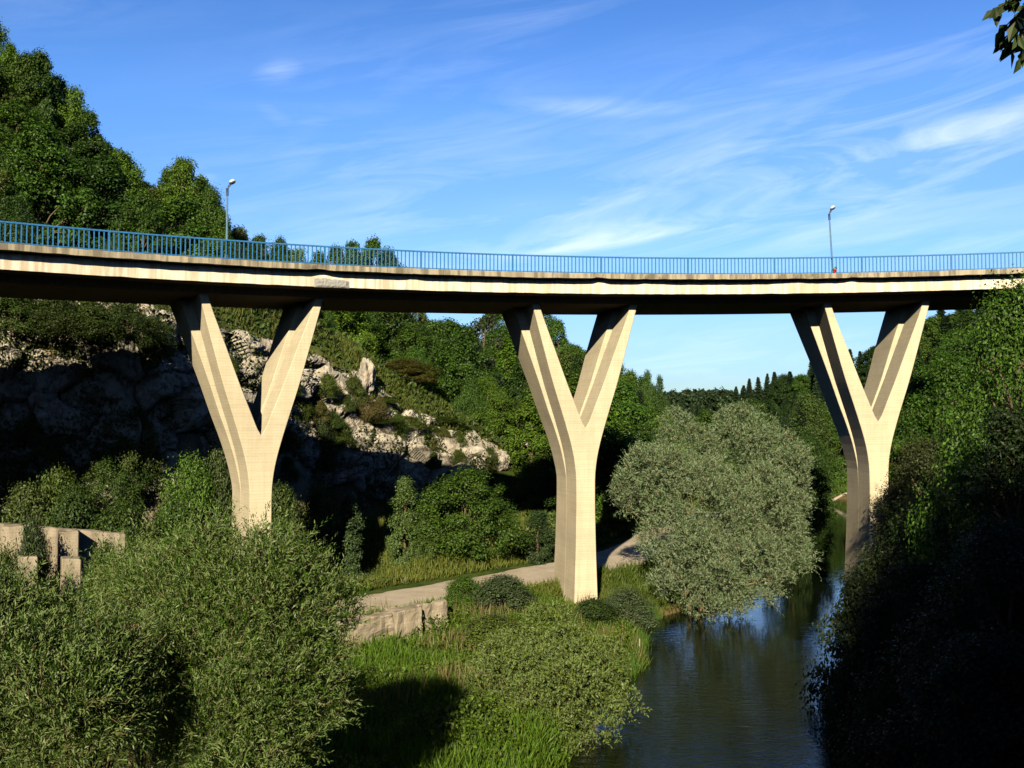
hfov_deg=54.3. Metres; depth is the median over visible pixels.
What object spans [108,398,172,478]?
bush
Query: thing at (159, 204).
broadleaf tree
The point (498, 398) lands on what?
broadleaf tree
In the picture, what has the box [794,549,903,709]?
bush
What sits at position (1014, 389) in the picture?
broadleaf tree
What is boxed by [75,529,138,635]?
bush
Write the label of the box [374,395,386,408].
shrub
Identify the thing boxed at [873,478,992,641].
broadleaf tree
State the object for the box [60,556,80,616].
concrete stump
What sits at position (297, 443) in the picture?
shrub
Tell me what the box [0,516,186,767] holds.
willow tree
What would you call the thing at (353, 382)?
bush
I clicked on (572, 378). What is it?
broadleaf tree
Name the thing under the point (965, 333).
broadleaf tree
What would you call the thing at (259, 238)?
broadleaf tree
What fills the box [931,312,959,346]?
broadleaf tree
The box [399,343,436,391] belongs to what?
broadleaf tree
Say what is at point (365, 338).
broadleaf tree
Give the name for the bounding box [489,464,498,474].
shrub
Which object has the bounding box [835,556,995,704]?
broadleaf tree
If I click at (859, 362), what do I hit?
spruce tree
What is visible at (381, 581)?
bank undergrowth
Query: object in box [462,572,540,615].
bush
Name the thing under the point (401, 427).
shrub
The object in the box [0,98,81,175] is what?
broadleaf tree
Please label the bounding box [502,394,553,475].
broadleaf tree
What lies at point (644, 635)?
reeds
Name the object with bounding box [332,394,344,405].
bush
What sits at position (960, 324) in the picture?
broadleaf tree
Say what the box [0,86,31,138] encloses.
broadleaf tree
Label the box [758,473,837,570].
broadleaf tree
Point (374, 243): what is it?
broadleaf tree
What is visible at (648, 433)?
broadleaf tree
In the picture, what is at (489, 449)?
shrub
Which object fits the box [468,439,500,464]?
boulder
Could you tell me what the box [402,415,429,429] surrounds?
bush
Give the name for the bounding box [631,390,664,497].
spruce tree
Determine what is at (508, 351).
broadleaf tree
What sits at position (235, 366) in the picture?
shrub
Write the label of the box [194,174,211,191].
broadleaf tree
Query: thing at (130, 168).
broadleaf tree
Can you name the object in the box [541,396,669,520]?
broadleaf tree
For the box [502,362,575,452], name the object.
broadleaf tree
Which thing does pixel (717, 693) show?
river
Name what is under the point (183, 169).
broadleaf tree
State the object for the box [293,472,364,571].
bush
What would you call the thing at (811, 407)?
broadleaf tree
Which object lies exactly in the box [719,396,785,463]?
broadleaf tree
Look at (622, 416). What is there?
broadleaf tree
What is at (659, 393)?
broadleaf tree
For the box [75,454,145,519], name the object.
bush
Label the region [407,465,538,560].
bush
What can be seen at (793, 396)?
spruce tree
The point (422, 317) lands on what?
broadleaf tree
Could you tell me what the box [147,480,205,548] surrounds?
bush
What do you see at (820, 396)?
spruce tree
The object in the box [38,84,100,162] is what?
broadleaf tree
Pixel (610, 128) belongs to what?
sky
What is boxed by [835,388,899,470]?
broadleaf tree
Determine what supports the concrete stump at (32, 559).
on the ground at (302, 484)
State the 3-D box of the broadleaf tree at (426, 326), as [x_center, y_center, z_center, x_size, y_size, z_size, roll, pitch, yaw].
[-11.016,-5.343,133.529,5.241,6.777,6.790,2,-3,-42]
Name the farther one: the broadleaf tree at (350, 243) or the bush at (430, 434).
the broadleaf tree at (350, 243)
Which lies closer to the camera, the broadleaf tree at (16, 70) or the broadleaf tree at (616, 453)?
the broadleaf tree at (616, 453)
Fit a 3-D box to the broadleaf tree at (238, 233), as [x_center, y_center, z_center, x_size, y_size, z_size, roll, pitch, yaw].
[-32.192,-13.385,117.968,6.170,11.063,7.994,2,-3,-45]
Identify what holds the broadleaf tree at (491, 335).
on the ground at (302, 484)
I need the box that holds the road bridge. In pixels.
[0,221,1023,606]
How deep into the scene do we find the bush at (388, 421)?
80.75 m
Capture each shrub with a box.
[229,354,239,371]
[279,455,303,483]
[280,427,309,449]
[292,412,300,421]
[296,382,304,395]
[301,401,314,415]
[310,401,331,423]
[312,372,342,398]
[319,426,334,438]
[327,412,346,427]
[340,394,356,412]
[367,412,387,423]
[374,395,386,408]
[390,412,409,436]
[425,451,441,468]
[428,440,438,450]
[435,426,450,438]
[449,447,470,465]
[453,430,467,447]
[484,445,501,466]
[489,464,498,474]
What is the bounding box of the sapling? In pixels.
[384,475,424,567]
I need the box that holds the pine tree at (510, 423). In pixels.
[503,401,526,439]
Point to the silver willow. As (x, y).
(714, 541)
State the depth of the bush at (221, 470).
60.31 m
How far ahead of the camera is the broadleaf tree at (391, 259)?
128.74 m
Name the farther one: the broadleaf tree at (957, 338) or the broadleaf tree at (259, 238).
the broadleaf tree at (259, 238)
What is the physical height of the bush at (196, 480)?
8.420 m
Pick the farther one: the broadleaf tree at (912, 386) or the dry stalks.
the broadleaf tree at (912, 386)
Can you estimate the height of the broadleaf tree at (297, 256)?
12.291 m
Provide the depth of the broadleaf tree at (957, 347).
83.02 m
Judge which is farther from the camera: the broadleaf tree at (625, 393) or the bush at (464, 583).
the broadleaf tree at (625, 393)
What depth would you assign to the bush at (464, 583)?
51.61 m
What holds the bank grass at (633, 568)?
on the ground at (302, 484)
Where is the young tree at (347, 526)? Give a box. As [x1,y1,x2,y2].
[328,494,366,578]
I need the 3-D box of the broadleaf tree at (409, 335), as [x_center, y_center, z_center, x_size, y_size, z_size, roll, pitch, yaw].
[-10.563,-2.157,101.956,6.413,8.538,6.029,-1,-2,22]
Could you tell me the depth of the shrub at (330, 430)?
76.49 m
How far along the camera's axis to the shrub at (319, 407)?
75.67 m
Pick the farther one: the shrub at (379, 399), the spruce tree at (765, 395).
the spruce tree at (765, 395)
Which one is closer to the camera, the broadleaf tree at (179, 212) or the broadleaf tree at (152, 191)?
the broadleaf tree at (179, 212)
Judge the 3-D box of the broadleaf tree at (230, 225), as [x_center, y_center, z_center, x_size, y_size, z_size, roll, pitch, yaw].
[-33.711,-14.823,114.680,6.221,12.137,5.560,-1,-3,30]
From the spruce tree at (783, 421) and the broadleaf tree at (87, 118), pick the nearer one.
the broadleaf tree at (87, 118)
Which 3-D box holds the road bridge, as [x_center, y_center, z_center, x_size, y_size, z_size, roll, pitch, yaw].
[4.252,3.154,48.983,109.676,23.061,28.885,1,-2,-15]
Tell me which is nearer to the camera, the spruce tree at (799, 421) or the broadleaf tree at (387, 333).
the broadleaf tree at (387, 333)
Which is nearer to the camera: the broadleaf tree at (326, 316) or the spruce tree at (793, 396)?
the broadleaf tree at (326, 316)
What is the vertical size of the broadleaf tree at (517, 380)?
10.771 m
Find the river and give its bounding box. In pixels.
[559,499,913,767]
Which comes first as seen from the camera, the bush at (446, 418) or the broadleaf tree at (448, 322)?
the bush at (446, 418)
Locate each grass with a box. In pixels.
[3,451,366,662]
[153,306,530,513]
[207,579,652,767]
[298,332,613,605]
[578,516,748,675]
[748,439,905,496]
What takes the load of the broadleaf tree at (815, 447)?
on the ground at (302, 484)
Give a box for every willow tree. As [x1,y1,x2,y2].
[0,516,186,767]
[9,510,206,767]
[85,492,382,767]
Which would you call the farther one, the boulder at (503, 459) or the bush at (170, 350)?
the boulder at (503, 459)
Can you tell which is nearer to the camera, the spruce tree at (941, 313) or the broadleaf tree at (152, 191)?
the broadleaf tree at (152, 191)
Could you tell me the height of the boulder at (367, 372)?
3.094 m
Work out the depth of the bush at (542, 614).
47.57 m
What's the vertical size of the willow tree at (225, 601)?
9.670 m
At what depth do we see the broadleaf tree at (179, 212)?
87.07 m
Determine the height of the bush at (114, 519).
6.638 m
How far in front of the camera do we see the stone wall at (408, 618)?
46.84 m
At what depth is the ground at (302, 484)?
70.99 m
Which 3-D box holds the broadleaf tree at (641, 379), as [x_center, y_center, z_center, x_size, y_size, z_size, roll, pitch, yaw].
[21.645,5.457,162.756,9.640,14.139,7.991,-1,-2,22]
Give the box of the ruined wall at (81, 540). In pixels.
[0,523,125,607]
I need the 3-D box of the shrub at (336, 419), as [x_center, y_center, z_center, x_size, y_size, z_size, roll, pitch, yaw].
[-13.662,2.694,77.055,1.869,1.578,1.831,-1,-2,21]
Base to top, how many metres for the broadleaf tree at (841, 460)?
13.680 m
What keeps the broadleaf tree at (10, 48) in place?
on the ground at (302, 484)
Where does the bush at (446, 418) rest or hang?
on the ground at (302, 484)
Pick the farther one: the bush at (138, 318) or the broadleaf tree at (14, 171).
the broadleaf tree at (14, 171)
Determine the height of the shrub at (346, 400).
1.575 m
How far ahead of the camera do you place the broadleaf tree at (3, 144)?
87.03 m
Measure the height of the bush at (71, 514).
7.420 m
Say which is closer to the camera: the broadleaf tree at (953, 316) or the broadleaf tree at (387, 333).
the broadleaf tree at (387, 333)
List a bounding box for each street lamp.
[226,179,235,257]
[828,205,834,271]
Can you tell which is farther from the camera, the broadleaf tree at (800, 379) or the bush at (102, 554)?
the broadleaf tree at (800, 379)
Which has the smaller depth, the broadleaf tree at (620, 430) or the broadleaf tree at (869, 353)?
the broadleaf tree at (620, 430)
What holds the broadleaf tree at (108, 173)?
on the ground at (302, 484)
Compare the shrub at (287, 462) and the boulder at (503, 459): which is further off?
the boulder at (503, 459)
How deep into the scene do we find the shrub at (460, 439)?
87.46 m
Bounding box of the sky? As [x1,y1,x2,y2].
[0,0,1023,395]
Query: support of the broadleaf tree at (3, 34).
on the ground at (302, 484)
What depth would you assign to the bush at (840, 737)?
30.53 m
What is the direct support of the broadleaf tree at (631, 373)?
on the ground at (302, 484)
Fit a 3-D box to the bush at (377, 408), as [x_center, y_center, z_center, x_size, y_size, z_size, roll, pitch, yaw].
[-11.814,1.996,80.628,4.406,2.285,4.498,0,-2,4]
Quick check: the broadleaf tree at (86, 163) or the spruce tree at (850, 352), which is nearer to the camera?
the broadleaf tree at (86, 163)
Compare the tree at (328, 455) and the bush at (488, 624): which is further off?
the tree at (328, 455)
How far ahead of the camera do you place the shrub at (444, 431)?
86.75 m
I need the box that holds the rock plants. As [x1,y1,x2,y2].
[0,300,497,524]
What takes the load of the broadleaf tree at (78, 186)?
on the ground at (302, 484)
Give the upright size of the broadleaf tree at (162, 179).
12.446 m
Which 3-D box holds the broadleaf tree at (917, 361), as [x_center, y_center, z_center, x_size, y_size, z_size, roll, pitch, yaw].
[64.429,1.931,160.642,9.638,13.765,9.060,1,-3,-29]
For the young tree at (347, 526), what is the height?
6.547 m
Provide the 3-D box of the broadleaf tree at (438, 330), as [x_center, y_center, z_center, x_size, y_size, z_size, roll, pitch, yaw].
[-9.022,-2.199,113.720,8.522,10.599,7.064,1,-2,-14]
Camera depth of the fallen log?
137.59 m
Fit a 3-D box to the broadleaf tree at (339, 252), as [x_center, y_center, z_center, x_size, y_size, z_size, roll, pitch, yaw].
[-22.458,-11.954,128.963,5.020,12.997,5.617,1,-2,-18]
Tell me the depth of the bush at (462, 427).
89.47 m
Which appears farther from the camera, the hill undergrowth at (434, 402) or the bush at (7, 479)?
the hill undergrowth at (434, 402)
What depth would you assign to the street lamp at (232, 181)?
47.62 m
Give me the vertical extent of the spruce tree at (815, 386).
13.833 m
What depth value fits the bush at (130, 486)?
57.83 m
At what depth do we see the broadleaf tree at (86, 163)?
102.77 m
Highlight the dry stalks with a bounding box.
[293,571,649,737]
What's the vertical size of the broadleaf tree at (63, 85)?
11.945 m
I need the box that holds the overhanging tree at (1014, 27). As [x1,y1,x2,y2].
[982,0,1023,73]
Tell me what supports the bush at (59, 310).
on the cliff
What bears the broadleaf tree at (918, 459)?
on the ground at (302, 484)
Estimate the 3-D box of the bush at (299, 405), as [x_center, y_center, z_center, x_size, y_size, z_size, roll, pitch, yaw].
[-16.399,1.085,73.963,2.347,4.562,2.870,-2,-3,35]
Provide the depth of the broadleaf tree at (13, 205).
67.32 m
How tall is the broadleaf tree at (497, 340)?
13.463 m
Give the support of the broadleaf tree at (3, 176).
on the ground at (302, 484)
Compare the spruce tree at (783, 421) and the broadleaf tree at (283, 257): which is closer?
the broadleaf tree at (283, 257)
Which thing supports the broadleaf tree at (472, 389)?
on the ground at (302, 484)
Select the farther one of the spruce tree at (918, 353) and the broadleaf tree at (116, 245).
the spruce tree at (918, 353)
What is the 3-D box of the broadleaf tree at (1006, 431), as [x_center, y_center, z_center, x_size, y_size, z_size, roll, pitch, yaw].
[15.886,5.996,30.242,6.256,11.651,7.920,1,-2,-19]
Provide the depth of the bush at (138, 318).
58.94 m
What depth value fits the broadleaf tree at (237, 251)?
75.41 m
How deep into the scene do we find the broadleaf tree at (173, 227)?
96.78 m
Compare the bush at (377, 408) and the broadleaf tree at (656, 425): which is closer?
the bush at (377, 408)
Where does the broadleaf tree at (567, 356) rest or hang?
on the ground at (302, 484)
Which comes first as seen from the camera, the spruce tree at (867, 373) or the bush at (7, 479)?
the bush at (7, 479)
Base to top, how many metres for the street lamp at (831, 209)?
3.925 m
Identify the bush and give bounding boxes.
[0,297,52,335]
[0,443,39,499]
[0,479,53,525]
[0,530,27,592]
[12,503,58,597]
[19,299,91,340]
[31,450,85,524]
[40,473,101,529]
[62,301,125,344]
[72,437,165,499]
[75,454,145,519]
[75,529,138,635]
[86,488,159,574]
[88,303,175,345]
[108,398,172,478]
[132,312,178,359]
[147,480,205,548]
[154,441,231,541]
[198,427,231,548]
[271,479,314,559]
[293,399,309,426]
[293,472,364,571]
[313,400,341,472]
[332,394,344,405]
[332,422,359,452]
[346,374,370,405]
[352,396,391,421]
[366,416,405,423]
[382,396,401,403]
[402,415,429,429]
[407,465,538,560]
[415,503,449,562]
[418,432,440,439]
[428,425,442,431]
[432,415,470,423]
[442,572,493,611]
[445,612,526,651]
[453,425,475,431]
[458,597,654,758]
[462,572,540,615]
[503,596,590,643]
[511,450,556,505]
[519,510,555,565]
[573,595,627,630]
[593,584,660,634]
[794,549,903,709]
[808,606,902,751]
[821,609,1022,767]
[852,490,946,631]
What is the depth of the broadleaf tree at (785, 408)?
215.01 m
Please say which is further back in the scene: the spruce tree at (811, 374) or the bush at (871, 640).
the spruce tree at (811, 374)
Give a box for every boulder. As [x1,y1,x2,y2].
[358,358,375,392]
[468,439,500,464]
[496,449,510,471]
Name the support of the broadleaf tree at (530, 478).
on the ground at (302, 484)
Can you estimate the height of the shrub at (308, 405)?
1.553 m
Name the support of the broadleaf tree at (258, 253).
on the ground at (302, 484)
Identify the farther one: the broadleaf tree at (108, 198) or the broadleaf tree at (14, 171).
the broadleaf tree at (108, 198)
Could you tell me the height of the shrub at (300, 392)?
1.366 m
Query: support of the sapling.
on the ground at (302, 484)
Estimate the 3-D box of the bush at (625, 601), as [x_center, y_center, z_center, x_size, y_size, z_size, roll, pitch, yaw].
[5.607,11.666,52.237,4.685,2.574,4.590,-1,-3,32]
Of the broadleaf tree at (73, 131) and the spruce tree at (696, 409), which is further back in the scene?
the spruce tree at (696, 409)
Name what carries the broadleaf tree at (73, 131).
on the ground at (302, 484)
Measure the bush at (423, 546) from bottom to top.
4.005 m
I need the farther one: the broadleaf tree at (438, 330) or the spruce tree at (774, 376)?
the spruce tree at (774, 376)
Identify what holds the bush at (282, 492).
on the ground at (302, 484)
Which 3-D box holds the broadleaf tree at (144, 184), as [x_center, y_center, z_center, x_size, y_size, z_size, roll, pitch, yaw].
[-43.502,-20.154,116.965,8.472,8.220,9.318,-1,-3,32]
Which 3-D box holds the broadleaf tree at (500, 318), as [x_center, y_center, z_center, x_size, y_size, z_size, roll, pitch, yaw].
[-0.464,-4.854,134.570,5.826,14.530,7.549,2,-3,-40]
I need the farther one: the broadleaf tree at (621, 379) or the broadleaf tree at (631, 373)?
the broadleaf tree at (631, 373)
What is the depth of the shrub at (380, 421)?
80.63 m
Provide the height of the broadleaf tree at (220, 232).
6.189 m
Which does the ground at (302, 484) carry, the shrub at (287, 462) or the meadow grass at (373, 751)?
the meadow grass at (373, 751)
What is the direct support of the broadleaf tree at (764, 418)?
on the ground at (302, 484)
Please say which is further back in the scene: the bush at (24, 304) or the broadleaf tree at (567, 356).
the broadleaf tree at (567, 356)
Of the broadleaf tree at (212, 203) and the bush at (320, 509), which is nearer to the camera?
the bush at (320, 509)
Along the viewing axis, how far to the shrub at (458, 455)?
85.86 m
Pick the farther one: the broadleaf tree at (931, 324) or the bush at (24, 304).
the broadleaf tree at (931, 324)
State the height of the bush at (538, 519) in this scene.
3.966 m
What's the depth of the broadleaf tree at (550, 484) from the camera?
82.84 m
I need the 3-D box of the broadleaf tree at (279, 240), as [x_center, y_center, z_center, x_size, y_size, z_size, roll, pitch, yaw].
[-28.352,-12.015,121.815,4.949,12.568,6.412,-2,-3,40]
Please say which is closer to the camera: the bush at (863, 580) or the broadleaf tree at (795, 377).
the bush at (863, 580)
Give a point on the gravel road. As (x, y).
(623, 552)
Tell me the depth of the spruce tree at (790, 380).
234.19 m
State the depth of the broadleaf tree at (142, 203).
75.41 m
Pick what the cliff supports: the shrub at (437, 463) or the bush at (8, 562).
the shrub at (437, 463)
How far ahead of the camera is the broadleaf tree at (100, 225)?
82.89 m
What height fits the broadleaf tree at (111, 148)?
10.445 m
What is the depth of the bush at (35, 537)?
44.24 m
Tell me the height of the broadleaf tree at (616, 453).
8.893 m
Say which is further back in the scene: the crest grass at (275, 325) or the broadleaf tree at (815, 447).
the broadleaf tree at (815, 447)
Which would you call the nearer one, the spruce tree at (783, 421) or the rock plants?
the rock plants
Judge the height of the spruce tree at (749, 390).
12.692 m
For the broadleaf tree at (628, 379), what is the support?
on the ground at (302, 484)
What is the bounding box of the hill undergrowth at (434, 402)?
[0,160,670,559]
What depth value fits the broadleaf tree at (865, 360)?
202.75 m
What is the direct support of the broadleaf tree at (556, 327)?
on the ground at (302, 484)
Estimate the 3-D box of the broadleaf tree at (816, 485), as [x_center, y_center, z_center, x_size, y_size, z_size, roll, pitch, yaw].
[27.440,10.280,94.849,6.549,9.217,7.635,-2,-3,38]
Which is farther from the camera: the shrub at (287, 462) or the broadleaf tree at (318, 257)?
the broadleaf tree at (318, 257)
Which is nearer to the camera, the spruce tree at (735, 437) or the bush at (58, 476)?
the bush at (58, 476)
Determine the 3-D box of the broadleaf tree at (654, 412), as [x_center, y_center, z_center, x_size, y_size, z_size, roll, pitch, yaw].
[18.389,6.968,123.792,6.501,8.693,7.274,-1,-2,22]
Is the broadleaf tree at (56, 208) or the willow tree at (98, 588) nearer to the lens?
the willow tree at (98, 588)
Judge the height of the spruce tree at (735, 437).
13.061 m
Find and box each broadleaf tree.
[0,18,10,83]
[0,40,31,113]
[0,49,54,139]
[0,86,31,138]
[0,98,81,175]
[0,120,105,247]
[0,129,13,162]
[0,144,11,172]
[0,158,19,209]
[0,187,51,246]
[3,159,55,224]
[6,161,74,242]
[14,47,64,163]
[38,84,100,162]
[48,121,105,170]
[50,71,81,140]
[54,172,100,236]
[56,152,153,250]
[59,155,123,234]
[61,199,127,251]
[64,107,110,174]
[90,147,149,199]
[96,139,121,157]
[98,188,117,212]
[105,230,125,251]
[106,190,173,254]
[135,177,154,191]
[137,186,164,203]
[143,194,220,257]
[146,200,169,245]
[154,164,173,201]
[158,156,210,223]
[159,157,208,226]
[161,210,185,245]
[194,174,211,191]
[194,181,232,236]
[200,225,242,257]
[219,208,240,242]
[219,241,254,260]
[228,224,260,246]
[245,243,273,261]
[250,232,273,258]
[264,234,290,259]
[275,253,293,261]
[288,246,315,263]
[311,248,327,264]
[317,310,338,331]
[322,311,381,357]
[326,244,348,313]
[334,238,363,265]
[340,311,390,362]
[353,312,441,382]
[358,233,387,316]
[372,325,391,356]
[379,245,411,350]
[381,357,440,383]
[388,321,437,390]
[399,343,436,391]
[400,313,428,326]
[418,319,456,402]
[419,320,433,335]
[429,316,490,377]
[429,323,504,410]
[447,374,489,424]
[461,314,505,418]
[464,374,518,435]
[475,314,508,383]
[487,314,515,376]
[488,334,527,397]
[498,357,541,429]
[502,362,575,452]
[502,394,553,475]
[506,459,549,511]
[518,368,580,454]
[536,450,625,517]
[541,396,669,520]
[543,315,569,353]
[548,317,571,369]
[558,351,575,371]
[568,352,584,373]
[570,342,585,356]
[595,436,648,534]
[599,395,631,481]
[602,380,653,469]
[617,371,626,385]
[619,374,651,412]
[620,419,698,526]
[623,368,643,393]
[636,375,666,406]
[641,369,656,422]
[647,405,677,443]
[649,411,693,491]
[652,374,671,416]
[681,408,734,478]
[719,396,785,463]
[724,411,783,484]
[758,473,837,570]
[767,374,798,415]
[772,430,839,509]
[775,404,790,430]
[777,376,804,403]
[779,444,834,536]
[782,390,836,477]
[788,373,812,404]
[799,434,839,522]
[817,406,846,482]
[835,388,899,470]
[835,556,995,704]
[850,431,963,583]
[852,350,873,367]
[856,346,874,386]
[867,514,1023,767]
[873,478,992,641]
[888,348,1014,541]
[888,367,947,544]
[892,390,1023,729]
[894,264,1023,649]
[895,354,928,430]
[906,326,1003,424]
[918,313,946,364]
[925,333,1017,434]
[927,323,988,386]
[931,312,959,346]
[931,328,962,353]
[950,309,985,330]
[959,344,1023,595]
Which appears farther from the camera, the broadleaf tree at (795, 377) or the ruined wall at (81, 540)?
the broadleaf tree at (795, 377)
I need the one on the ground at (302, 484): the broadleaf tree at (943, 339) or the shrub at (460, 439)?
the broadleaf tree at (943, 339)
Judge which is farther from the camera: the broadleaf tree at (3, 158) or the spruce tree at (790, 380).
the spruce tree at (790, 380)
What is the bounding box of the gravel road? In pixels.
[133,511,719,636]
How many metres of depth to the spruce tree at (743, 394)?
254.10 m
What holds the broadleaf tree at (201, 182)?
on the ground at (302, 484)
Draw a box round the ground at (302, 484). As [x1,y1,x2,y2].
[0,304,1010,767]
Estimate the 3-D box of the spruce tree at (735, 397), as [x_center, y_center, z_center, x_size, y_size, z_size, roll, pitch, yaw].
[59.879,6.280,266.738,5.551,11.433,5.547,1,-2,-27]
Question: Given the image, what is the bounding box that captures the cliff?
[0,299,492,513]
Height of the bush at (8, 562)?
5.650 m
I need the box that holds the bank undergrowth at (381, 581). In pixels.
[1,305,599,767]
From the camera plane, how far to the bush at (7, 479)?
55.90 m
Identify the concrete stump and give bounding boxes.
[17,554,37,601]
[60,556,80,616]
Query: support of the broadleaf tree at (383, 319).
on the ground at (302, 484)
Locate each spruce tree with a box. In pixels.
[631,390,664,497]
[692,405,710,461]
[728,407,749,474]
[730,386,738,410]
[737,385,748,404]
[745,378,753,399]
[753,377,762,413]
[760,374,775,419]
[765,372,779,420]
[776,371,793,418]
[780,417,787,451]
[787,391,797,422]
[787,408,793,426]
[791,401,808,444]
[805,361,814,394]
[811,376,819,402]
[814,389,825,422]
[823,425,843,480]
[848,349,855,366]
[855,351,865,385]
[863,368,869,387]
[915,348,925,384]
[925,315,953,370]
[927,310,946,348]
[969,309,988,328]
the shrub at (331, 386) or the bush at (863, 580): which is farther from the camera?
the shrub at (331, 386)
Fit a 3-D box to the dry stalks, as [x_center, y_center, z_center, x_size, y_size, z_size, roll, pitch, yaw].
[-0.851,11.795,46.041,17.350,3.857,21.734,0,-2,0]
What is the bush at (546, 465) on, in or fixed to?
on the ground at (302, 484)
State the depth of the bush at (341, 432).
77.49 m
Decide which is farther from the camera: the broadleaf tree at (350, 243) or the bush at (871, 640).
the broadleaf tree at (350, 243)
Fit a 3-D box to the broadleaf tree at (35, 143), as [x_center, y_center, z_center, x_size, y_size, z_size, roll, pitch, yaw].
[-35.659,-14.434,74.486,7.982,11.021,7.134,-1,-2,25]
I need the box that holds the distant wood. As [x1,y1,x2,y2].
[663,379,785,423]
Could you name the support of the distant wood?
on the ground at (302, 484)
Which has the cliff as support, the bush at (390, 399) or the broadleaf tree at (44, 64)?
the bush at (390, 399)
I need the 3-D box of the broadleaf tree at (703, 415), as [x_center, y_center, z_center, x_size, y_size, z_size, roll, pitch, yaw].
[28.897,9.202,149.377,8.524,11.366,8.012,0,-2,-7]
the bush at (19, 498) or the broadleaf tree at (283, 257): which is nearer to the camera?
the bush at (19, 498)
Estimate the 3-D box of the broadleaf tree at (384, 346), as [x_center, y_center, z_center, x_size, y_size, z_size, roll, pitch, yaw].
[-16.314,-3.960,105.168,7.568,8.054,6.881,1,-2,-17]
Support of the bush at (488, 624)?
on the ground at (302, 484)
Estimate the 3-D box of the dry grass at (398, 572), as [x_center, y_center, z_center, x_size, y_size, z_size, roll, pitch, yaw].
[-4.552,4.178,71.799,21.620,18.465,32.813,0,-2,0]
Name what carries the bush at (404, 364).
on the ground at (302, 484)
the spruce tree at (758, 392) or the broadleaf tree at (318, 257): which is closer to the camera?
the broadleaf tree at (318, 257)
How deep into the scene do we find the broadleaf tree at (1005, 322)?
36.73 m
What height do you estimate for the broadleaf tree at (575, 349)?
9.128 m
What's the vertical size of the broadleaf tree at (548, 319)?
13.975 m
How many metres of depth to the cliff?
60.99 m
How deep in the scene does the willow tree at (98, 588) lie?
24.27 m
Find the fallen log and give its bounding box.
[830,493,846,501]
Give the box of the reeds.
[599,601,665,693]
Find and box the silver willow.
[605,398,824,622]
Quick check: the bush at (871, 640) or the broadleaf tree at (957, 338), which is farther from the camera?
the broadleaf tree at (957, 338)
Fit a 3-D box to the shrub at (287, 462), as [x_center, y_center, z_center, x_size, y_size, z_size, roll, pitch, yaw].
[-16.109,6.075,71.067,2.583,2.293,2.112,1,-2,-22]
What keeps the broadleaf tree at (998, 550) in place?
on the ground at (302, 484)
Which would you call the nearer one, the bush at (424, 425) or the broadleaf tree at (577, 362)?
the bush at (424, 425)
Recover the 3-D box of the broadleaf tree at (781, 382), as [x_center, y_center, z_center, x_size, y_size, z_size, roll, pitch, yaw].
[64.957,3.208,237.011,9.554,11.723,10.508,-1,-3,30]
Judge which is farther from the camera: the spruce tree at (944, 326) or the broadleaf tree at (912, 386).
the spruce tree at (944, 326)
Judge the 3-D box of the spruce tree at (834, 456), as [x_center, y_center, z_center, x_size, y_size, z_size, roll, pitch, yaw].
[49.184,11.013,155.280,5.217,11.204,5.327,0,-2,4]
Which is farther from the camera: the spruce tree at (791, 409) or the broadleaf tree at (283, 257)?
the spruce tree at (791, 409)
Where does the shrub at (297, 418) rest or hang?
on the cliff
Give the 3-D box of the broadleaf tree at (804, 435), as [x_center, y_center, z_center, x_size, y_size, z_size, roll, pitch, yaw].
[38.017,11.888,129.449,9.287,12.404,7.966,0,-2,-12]
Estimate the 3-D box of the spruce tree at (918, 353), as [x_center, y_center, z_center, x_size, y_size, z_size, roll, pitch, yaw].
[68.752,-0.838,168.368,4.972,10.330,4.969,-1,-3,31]
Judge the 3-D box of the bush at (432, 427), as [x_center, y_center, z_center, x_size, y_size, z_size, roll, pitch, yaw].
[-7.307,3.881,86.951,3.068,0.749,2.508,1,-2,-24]
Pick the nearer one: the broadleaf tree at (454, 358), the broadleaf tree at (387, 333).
the broadleaf tree at (454, 358)
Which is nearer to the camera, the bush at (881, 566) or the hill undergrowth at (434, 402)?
the bush at (881, 566)
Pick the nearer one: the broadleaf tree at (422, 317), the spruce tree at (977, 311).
the broadleaf tree at (422, 317)
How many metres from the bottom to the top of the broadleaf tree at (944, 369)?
15.075 m
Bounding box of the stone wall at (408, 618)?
[323,598,447,645]
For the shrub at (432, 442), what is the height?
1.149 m
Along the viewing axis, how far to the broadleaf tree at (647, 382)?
157.71 m
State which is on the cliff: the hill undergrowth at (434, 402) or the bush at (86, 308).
the bush at (86, 308)
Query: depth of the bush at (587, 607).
49.69 m
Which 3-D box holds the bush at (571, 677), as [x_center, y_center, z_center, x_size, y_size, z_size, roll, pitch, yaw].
[0.592,11.397,36.323,6.820,6.425,7.780,-2,-3,41]
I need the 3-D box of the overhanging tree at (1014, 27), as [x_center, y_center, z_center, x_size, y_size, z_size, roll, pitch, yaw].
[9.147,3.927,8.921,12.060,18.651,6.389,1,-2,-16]
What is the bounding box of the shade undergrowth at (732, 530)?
[624,463,845,596]
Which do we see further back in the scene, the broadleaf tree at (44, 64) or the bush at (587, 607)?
the broadleaf tree at (44, 64)

